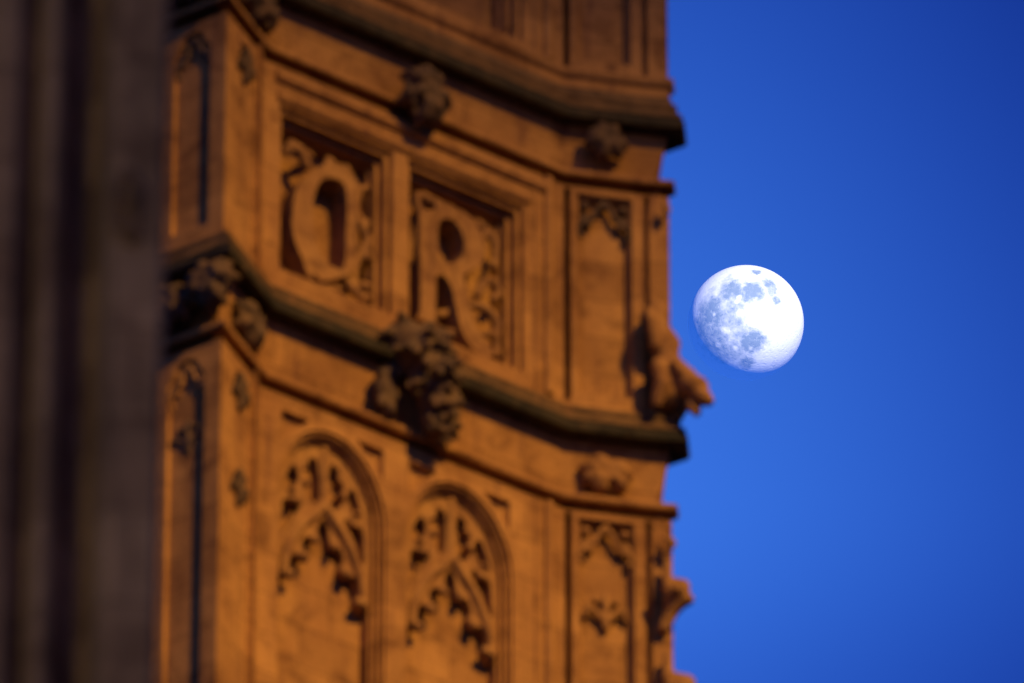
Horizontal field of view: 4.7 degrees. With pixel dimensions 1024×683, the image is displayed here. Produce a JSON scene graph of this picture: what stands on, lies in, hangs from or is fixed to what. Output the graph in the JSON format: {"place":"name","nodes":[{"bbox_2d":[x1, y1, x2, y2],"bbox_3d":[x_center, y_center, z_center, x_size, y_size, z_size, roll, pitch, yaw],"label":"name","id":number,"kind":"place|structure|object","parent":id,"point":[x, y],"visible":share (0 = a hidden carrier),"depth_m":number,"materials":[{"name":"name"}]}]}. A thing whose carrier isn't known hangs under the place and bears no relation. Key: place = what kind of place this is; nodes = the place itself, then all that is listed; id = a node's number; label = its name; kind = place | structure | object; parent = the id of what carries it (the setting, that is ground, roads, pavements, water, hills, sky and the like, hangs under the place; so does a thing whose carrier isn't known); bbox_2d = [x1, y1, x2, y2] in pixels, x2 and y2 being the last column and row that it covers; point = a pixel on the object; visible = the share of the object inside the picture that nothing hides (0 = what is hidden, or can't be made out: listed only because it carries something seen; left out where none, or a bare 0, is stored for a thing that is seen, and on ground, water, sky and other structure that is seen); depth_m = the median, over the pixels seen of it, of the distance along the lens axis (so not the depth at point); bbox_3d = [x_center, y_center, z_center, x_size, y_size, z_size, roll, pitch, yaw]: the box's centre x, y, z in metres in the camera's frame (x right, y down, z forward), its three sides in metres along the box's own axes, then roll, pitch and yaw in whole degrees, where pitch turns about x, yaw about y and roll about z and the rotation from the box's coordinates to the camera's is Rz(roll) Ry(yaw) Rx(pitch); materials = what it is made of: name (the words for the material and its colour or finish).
{"place":"outdoors","nodes":[
{"label":"outdoors","id":0,"kind":"place"},
{"bbox_2d":[0,0,169,682],"bbox_3d":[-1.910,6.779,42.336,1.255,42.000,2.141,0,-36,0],"label":"stone buttress","id":1,"kind":"structure","parent":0,"point":[84,84],"depth_m":46.11,"materials":[{"name":"honey stone"}]},
{"bbox_2d":[156,0,713,682],"bbox_3d":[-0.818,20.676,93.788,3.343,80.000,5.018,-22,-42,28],"label":"gothic tower","id":2,"kind":"structure","parent":0,"point":[434,388],"depth_m":108.81,"materials":[{"name":"stone"}]},
{"bbox_2d":[688,265,803,380],"bbox_3d":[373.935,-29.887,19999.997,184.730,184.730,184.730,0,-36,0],"label":"moon","id":3,"kind":"object","parent":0,"point":[745,322],"visible":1,"depth_m":19934.46,"materials":[{"name":"white stone"}]},
{"bbox_2d":[660,0,1023,682],"label":"sky","id":4,"kind":"structure","parent":0,"point":[852,511],"materials":[{"name":"blue"}]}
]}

